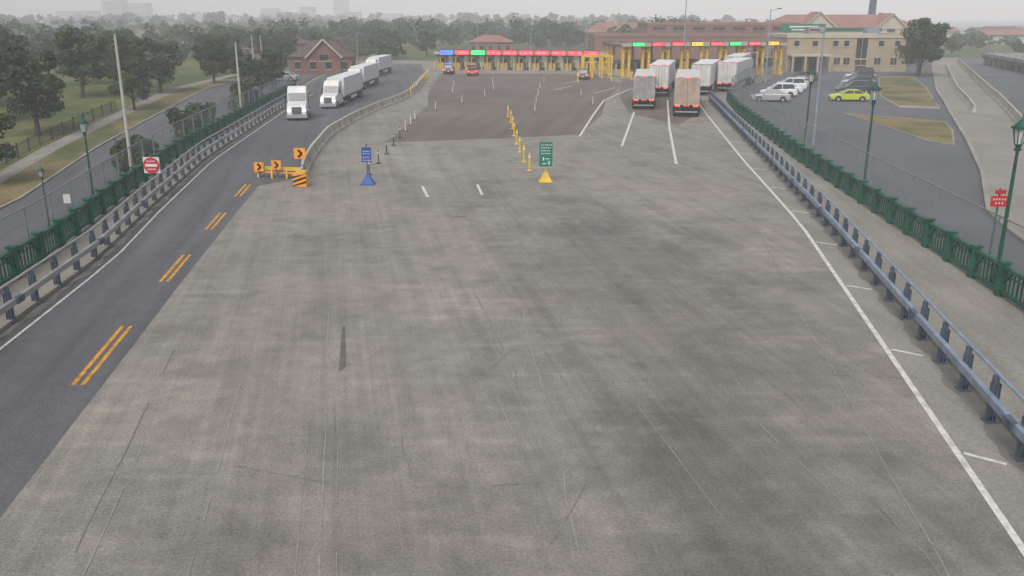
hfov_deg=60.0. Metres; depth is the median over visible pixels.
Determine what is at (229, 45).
deciduous tree
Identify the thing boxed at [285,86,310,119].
truck tractor
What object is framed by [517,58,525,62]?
windows
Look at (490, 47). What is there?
windows
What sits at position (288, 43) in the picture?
deciduous tree
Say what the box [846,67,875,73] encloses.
parked suv
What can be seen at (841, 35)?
roof and parapet
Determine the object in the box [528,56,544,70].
toll booth
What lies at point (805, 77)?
parked car
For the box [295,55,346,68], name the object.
windows
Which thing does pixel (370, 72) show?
semi trailer truck
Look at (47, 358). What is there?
road
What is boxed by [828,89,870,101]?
parked car
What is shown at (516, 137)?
yellow delineator post
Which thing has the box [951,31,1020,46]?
distant trees
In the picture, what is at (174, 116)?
shrub
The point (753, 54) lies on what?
semi trailer truck
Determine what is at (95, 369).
line markings
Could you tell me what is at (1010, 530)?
edge line
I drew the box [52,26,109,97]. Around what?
deciduous tree
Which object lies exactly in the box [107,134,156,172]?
shrub
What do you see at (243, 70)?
deciduous tree
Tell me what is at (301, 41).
roof
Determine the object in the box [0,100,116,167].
iron park fence
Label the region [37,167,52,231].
street lamp
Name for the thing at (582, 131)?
lane markings
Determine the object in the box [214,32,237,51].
deciduous tree
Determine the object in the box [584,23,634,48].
walls
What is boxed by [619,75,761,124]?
plaza pavement
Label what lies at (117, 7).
distant office building
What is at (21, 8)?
sky
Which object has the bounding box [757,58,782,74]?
toll booth
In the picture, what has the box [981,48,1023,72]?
elevated road bridge
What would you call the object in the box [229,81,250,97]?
shrub
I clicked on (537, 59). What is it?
windows
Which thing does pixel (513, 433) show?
pavement joints
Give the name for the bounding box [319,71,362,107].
semi trailer truck
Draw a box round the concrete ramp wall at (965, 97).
[944,63,976,111]
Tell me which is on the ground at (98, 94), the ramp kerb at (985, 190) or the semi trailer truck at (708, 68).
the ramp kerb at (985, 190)
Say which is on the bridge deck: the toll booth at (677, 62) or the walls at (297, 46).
the toll booth at (677, 62)
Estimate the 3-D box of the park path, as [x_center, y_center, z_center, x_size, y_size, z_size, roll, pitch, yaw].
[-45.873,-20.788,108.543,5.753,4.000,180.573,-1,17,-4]
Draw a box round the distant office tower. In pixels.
[333,0,349,20]
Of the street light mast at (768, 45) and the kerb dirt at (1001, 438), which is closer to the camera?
the kerb dirt at (1001, 438)
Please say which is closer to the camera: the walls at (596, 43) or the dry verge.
the dry verge
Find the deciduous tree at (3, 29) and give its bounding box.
[0,24,14,52]
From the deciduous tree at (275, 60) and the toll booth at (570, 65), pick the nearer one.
the deciduous tree at (275, 60)
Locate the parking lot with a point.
(952, 169)
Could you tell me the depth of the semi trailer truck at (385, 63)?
157.39 m
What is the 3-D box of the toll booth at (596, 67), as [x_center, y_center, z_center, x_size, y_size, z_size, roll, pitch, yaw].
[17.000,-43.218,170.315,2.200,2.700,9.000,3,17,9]
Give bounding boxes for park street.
[0,67,319,278]
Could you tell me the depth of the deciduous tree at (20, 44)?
124.42 m
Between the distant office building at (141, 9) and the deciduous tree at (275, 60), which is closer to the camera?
the deciduous tree at (275, 60)
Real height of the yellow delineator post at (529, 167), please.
1.200 m
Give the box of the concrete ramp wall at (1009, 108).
[958,59,1022,122]
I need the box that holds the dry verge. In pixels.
[0,79,236,205]
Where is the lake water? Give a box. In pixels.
[673,17,1023,33]
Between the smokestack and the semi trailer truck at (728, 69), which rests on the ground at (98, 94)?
the smokestack
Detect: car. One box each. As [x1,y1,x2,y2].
[274,72,300,81]
[443,63,454,73]
[467,67,478,75]
[751,89,790,101]
[767,82,803,92]
[776,77,809,85]
[782,75,814,83]
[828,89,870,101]
[842,74,875,79]
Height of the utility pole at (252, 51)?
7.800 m
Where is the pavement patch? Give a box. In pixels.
[339,216,465,370]
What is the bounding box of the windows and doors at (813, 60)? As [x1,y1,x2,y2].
[771,38,899,70]
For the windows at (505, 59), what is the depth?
171.76 m
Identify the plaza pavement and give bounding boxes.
[387,74,620,141]
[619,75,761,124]
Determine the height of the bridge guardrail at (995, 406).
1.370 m
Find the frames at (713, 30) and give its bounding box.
[653,30,777,30]
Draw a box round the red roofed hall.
[769,12,917,51]
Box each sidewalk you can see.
[0,91,309,332]
[719,99,1023,441]
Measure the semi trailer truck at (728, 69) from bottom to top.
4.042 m
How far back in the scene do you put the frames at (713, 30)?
222.69 m
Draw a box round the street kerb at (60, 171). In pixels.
[0,67,288,208]
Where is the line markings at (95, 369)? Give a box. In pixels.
[71,184,250,384]
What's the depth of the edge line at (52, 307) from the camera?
37.88 m
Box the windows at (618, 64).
[610,63,620,68]
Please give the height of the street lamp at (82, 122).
5.296 m
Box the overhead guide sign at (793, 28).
[781,24,825,32]
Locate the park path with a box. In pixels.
[0,74,236,183]
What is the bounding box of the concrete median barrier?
[299,71,427,172]
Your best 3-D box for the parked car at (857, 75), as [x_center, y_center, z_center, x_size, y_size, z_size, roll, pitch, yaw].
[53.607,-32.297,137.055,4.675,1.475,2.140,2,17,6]
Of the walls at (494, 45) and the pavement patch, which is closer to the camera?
the pavement patch
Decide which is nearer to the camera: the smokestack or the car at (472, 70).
the car at (472, 70)
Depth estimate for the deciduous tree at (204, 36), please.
172.20 m
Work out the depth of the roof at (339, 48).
160.97 m
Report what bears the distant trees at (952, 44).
on the ground at (98, 94)
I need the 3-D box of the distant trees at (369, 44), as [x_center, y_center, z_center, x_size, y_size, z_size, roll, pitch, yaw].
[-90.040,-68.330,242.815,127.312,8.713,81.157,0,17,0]
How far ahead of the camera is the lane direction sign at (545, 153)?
55.47 m
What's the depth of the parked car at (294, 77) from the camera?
141.37 m
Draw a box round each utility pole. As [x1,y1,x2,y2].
[113,34,132,169]
[235,42,241,106]
[251,35,256,87]
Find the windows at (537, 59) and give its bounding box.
[532,58,541,62]
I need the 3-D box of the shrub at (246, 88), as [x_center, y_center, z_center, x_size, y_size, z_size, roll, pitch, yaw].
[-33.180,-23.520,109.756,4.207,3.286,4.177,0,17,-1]
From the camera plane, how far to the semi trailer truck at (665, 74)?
113.90 m
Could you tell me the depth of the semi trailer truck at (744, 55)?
140.39 m
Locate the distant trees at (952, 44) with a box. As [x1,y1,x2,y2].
[944,31,1023,52]
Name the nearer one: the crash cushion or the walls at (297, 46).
the crash cushion
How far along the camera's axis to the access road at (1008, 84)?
145.73 m
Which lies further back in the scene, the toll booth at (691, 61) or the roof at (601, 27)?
the roof at (601, 27)
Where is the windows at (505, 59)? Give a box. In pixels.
[501,58,509,62]
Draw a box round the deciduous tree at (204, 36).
[191,33,211,59]
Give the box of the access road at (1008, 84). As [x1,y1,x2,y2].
[960,58,1023,114]
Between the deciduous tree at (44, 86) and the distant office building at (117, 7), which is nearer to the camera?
the deciduous tree at (44, 86)
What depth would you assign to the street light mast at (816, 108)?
76.20 m
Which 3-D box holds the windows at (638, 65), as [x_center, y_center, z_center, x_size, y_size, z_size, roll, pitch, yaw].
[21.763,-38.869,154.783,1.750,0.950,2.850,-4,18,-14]
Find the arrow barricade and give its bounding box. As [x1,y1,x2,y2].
[254,148,305,178]
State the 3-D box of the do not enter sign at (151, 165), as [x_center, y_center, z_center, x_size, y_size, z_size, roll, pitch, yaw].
[-20.600,-6.361,50.878,0.920,2.310,0.180,0,17,0]
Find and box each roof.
[239,33,309,43]
[287,37,356,56]
[468,33,513,41]
[583,21,645,31]
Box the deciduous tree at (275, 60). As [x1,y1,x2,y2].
[255,49,286,88]
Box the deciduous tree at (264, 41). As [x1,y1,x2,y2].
[243,28,274,54]
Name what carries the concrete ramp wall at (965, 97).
on the ramp road at (987, 125)
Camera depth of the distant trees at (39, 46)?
218.94 m
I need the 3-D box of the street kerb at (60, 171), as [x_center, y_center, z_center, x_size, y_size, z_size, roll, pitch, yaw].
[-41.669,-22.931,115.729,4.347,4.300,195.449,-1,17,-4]
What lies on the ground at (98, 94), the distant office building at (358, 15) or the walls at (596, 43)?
the distant office building at (358, 15)
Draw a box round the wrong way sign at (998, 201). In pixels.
[985,188,1007,275]
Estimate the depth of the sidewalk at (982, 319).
32.79 m
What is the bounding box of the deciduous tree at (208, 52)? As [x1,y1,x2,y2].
[191,36,230,83]
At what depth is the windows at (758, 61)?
159.39 m
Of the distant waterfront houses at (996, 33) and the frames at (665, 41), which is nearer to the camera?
the frames at (665, 41)
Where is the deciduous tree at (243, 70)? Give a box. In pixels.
[226,47,255,82]
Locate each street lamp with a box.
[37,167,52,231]
[77,116,96,212]
[803,69,815,156]
[863,82,880,178]
[991,114,1023,283]
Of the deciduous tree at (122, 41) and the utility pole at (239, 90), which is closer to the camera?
the utility pole at (239, 90)
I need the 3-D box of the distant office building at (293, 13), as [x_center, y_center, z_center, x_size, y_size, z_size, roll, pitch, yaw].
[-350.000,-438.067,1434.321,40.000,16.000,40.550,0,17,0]
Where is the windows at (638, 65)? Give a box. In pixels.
[630,62,640,68]
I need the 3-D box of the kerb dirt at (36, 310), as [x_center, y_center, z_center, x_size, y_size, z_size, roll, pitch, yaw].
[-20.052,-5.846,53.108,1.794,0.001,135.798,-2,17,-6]
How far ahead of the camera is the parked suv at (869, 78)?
127.48 m
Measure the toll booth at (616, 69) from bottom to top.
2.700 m
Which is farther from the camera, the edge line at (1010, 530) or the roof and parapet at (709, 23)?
the roof and parapet at (709, 23)
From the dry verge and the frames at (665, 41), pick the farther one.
the frames at (665, 41)
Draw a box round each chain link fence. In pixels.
[0,74,289,280]
[731,59,1023,296]
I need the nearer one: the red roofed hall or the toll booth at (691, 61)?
the toll booth at (691, 61)
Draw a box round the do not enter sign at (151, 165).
[143,157,160,182]
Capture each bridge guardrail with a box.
[0,84,305,324]
[708,90,1023,461]
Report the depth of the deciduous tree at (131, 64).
108.64 m
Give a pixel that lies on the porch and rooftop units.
(865, 30)
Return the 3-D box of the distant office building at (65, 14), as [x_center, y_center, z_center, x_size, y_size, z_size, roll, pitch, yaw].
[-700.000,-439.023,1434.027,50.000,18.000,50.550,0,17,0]
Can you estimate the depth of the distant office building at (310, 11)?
1421.45 m
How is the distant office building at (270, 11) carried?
on the ground at (98, 94)
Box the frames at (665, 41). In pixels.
[602,41,747,42]
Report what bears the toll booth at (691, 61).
on the bridge deck
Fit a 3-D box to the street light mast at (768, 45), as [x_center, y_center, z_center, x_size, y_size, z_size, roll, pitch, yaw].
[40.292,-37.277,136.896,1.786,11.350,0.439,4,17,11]
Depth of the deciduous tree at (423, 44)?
226.55 m
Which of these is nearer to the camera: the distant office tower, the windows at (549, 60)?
the windows at (549, 60)
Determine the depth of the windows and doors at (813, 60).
166.25 m
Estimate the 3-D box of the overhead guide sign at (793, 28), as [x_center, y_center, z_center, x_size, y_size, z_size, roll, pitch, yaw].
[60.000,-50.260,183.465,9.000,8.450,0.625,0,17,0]
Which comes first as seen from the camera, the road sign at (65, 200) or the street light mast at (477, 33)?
the road sign at (65, 200)
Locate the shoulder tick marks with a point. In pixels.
(984, 458)
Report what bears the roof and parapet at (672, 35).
on the walls at (596, 43)
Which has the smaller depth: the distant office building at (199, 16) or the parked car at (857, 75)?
the parked car at (857, 75)
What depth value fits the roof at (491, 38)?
249.74 m
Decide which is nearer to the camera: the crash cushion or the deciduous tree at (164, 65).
the crash cushion
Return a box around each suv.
[578,69,589,79]
[760,83,797,96]
[773,77,807,88]
[787,71,817,80]
[836,80,871,92]
[839,76,874,84]
[843,70,875,77]
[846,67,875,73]
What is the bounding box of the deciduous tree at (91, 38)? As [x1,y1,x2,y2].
[53,35,95,83]
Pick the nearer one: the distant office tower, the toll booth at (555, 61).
the toll booth at (555, 61)
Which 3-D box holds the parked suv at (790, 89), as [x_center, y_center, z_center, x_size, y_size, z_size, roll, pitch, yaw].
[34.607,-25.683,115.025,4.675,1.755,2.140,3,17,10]
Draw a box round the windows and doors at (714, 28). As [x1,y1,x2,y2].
[653,27,781,29]
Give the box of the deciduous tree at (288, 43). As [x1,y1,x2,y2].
[273,34,297,67]
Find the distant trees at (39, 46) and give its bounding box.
[0,17,185,60]
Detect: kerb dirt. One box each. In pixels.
[0,107,286,337]
[720,116,1023,471]
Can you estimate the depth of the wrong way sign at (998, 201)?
34.53 m
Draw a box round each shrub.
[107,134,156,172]
[144,137,159,153]
[164,106,213,140]
[184,102,215,119]
[227,84,258,109]
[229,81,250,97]
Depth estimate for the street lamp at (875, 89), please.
49.21 m
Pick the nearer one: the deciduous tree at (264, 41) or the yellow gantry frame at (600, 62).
the yellow gantry frame at (600, 62)
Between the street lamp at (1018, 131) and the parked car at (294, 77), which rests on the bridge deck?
the street lamp at (1018, 131)
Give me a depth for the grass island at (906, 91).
119.86 m
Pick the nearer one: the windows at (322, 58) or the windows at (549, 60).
the windows at (322, 58)
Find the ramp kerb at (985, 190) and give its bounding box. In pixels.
[932,63,1023,243]
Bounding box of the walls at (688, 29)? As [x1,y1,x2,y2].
[637,25,781,56]
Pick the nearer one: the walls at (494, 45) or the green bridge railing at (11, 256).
the green bridge railing at (11, 256)
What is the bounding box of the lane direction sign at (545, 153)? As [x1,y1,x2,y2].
[539,142,552,182]
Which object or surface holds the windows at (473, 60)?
in the toll booth at (476, 60)
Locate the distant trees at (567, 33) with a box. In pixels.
[253,14,703,47]
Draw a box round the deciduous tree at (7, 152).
[0,114,16,160]
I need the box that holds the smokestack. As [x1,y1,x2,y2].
[868,0,876,14]
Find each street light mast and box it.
[356,31,363,63]
[477,19,482,49]
[683,0,686,66]
[764,8,781,82]
[810,29,824,144]
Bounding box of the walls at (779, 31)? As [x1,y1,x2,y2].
[778,30,880,32]
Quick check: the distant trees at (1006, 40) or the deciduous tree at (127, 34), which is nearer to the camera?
the deciduous tree at (127, 34)
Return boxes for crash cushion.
[292,170,309,186]
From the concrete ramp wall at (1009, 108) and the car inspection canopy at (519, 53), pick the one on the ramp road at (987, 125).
the concrete ramp wall at (1009, 108)
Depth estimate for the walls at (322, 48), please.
159.45 m
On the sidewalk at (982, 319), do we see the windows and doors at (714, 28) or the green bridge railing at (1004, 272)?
the green bridge railing at (1004, 272)
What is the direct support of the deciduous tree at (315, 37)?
on the ground at (98, 94)
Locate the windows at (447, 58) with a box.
[438,57,448,62]
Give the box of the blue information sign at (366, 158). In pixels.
[360,144,375,184]
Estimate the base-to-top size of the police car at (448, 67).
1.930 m
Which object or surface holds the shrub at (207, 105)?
on the ground at (98, 94)
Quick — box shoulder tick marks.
[732,141,1006,464]
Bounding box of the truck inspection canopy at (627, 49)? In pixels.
[604,41,786,77]
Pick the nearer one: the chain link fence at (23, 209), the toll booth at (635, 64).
the chain link fence at (23, 209)
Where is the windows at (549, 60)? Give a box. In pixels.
[548,58,557,62]
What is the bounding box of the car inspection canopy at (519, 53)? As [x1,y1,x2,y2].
[434,50,605,69]
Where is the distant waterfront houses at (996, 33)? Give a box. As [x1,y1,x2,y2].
[930,26,1023,43]
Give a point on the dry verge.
(20, 183)
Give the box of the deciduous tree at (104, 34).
[95,30,127,64]
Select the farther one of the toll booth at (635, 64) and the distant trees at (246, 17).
the distant trees at (246, 17)
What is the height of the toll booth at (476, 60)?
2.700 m
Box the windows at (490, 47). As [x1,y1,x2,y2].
[472,45,509,49]
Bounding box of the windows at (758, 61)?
[758,61,771,66]
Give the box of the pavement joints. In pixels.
[75,185,949,575]
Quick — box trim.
[294,39,347,69]
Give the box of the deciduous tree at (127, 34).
[108,27,139,55]
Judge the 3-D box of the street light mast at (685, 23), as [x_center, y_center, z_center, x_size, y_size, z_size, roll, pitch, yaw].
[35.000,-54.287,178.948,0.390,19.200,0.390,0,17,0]
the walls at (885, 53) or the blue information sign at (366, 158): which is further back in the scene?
the walls at (885, 53)
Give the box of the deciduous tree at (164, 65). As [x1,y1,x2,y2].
[127,37,186,92]
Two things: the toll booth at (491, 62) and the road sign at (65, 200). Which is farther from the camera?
the toll booth at (491, 62)
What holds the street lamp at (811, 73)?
on the sidewalk at (982, 319)
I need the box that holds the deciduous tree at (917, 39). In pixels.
[892,17,952,76]
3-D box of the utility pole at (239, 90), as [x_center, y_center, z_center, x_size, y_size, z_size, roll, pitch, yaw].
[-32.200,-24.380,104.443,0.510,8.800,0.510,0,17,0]
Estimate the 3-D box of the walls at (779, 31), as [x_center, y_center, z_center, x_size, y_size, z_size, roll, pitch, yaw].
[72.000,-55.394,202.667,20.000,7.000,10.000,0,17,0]
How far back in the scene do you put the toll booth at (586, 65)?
169.41 m
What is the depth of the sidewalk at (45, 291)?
40.68 m
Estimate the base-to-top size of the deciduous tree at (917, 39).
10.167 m
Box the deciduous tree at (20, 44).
[0,31,32,89]
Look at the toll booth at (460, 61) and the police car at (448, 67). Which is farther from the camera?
the toll booth at (460, 61)
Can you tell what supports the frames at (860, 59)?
attached to the walls at (885, 53)
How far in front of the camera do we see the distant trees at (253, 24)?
462.79 m
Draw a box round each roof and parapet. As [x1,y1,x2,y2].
[587,33,760,36]
[637,22,799,24]
[766,33,907,37]
[777,28,881,30]
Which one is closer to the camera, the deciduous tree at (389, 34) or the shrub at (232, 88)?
the shrub at (232, 88)
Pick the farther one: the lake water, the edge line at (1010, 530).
the lake water
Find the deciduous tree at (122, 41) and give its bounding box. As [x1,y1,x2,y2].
[101,36,146,83]
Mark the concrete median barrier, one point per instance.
(319, 142)
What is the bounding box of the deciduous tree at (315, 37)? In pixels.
[310,34,328,41]
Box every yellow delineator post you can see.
[515,129,518,143]
[517,136,521,151]
[521,145,526,161]
[527,153,532,170]
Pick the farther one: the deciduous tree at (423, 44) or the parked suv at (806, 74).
the deciduous tree at (423, 44)
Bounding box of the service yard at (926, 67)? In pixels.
[764,57,932,72]
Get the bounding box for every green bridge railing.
[0,81,296,285]
[726,90,1023,308]
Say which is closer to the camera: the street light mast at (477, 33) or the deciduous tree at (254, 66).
the deciduous tree at (254, 66)
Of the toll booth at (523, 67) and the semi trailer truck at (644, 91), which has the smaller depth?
the semi trailer truck at (644, 91)
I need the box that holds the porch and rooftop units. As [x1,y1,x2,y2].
[787,27,879,71]
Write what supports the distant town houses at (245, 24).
on the ground at (98, 94)
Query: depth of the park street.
78.00 m
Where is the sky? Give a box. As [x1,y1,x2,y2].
[0,0,1023,16]
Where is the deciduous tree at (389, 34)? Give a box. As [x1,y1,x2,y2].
[381,30,401,57]
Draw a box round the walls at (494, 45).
[469,42,511,50]
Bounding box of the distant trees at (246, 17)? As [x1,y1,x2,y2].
[0,11,736,28]
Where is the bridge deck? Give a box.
[0,60,1023,575]
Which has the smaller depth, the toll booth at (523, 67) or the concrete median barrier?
the concrete median barrier
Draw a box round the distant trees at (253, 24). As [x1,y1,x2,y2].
[4,16,771,36]
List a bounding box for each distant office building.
[56,11,101,19]
[101,0,127,16]
[127,3,152,19]
[190,12,226,21]
[261,8,279,16]
[280,12,305,15]
[299,7,315,16]
[343,12,361,20]
[373,13,403,21]
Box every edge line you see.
[0,93,313,349]
[699,103,1023,555]
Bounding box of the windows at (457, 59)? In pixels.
[454,57,463,62]
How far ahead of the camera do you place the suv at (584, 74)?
144.08 m
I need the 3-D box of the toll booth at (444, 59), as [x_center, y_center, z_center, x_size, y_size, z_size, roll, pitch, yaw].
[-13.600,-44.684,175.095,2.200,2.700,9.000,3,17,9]
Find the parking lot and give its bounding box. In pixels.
[735,73,1023,300]
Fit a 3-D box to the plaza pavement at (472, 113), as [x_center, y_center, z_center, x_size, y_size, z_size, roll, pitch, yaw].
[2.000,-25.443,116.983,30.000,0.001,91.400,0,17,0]
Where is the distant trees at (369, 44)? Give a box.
[0,22,406,58]
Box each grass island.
[843,113,954,145]
[879,76,939,108]
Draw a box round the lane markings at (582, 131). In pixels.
[421,79,677,196]
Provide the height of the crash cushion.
0.900 m
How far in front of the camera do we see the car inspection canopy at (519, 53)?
168.83 m
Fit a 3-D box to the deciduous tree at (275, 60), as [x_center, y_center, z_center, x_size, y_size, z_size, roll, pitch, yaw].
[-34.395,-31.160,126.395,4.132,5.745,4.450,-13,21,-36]
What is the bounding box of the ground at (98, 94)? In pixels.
[0,17,1023,182]
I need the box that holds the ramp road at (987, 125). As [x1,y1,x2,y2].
[933,58,1023,234]
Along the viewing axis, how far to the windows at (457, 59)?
173.25 m
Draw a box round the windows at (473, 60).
[469,57,478,62]
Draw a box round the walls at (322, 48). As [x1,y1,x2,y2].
[289,40,355,73]
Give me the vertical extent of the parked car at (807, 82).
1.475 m
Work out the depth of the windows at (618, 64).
152.71 m
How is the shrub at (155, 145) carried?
on the ground at (98, 94)
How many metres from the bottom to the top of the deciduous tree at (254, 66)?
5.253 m
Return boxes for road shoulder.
[709,116,1023,542]
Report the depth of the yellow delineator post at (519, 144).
67.92 m
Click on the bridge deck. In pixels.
(276, 274)
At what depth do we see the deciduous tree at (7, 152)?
73.79 m
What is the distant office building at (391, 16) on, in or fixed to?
on the ground at (98, 94)
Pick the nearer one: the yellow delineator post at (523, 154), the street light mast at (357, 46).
the yellow delineator post at (523, 154)
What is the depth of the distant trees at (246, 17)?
821.78 m
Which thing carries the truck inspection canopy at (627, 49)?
on the bridge deck
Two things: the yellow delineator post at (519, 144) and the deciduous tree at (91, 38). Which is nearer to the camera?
the yellow delineator post at (519, 144)
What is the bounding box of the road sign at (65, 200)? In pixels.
[63,194,70,211]
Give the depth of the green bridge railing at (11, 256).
45.90 m
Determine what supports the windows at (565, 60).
in the toll booth at (570, 65)
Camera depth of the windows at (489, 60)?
172.28 m
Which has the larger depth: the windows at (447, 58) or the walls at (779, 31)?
the walls at (779, 31)
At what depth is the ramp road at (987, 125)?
84.40 m
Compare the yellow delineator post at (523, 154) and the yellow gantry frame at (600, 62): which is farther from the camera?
the yellow gantry frame at (600, 62)
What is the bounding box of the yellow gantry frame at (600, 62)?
[581,55,613,77]
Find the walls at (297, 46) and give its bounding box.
[241,42,305,57]
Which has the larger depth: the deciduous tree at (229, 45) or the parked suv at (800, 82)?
the deciduous tree at (229, 45)
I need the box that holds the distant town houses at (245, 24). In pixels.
[1,21,586,35]
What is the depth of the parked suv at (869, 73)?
140.41 m
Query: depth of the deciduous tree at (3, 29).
163.49 m
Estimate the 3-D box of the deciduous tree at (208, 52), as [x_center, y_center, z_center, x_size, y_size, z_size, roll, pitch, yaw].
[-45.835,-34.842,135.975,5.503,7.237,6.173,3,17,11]
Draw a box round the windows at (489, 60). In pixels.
[485,57,494,62]
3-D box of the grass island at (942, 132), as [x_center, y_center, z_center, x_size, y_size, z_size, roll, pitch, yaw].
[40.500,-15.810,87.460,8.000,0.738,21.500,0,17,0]
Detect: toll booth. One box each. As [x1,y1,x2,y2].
[432,55,451,69]
[450,55,466,69]
[464,55,483,69]
[480,55,498,70]
[495,55,512,70]
[511,56,528,70]
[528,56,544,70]
[544,55,559,70]
[560,55,575,70]
[576,56,591,70]
[593,57,605,71]
[603,60,627,77]
[630,59,645,75]
[665,59,688,73]
[684,59,698,68]
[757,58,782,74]
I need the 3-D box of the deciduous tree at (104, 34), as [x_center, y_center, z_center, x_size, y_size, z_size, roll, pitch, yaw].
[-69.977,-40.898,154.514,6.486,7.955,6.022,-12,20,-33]
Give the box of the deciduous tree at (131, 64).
[105,56,151,109]
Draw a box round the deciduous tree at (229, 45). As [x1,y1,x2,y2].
[210,33,239,73]
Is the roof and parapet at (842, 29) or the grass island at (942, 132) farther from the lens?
the roof and parapet at (842, 29)
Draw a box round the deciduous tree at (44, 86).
[0,47,65,135]
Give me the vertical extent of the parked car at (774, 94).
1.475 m
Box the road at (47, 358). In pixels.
[0,64,424,516]
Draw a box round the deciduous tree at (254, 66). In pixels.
[243,59,275,96]
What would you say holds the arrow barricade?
on the road at (47, 358)
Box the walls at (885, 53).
[765,36,909,71]
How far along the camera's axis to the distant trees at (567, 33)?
293.99 m
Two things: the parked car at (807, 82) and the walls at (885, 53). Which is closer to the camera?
the parked car at (807, 82)
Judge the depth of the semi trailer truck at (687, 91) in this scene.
90.67 m
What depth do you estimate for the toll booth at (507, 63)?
171.64 m
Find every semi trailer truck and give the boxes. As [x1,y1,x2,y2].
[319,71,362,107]
[348,62,378,90]
[366,55,391,75]
[632,69,655,108]
[649,60,676,95]
[672,69,700,116]
[691,59,719,94]
[717,57,754,91]
[724,53,750,82]
[741,49,756,70]
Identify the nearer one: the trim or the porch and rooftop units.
the trim
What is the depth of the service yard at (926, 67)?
170.14 m
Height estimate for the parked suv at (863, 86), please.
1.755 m
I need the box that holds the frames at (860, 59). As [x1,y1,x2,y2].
[790,40,900,65]
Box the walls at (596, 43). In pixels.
[588,36,759,60]
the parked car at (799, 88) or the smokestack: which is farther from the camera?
the smokestack
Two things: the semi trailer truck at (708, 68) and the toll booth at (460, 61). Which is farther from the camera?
the toll booth at (460, 61)
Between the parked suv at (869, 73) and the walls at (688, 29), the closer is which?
the parked suv at (869, 73)
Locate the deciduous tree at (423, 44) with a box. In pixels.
[414,30,437,56]
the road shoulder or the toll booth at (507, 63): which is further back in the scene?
the toll booth at (507, 63)
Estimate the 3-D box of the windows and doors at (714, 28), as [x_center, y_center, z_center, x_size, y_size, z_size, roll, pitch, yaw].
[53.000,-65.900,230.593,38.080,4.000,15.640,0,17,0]
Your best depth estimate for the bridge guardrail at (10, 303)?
41.47 m
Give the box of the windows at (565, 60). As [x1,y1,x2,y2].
[564,58,572,63]
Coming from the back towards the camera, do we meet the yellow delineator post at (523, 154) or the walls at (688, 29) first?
the walls at (688, 29)

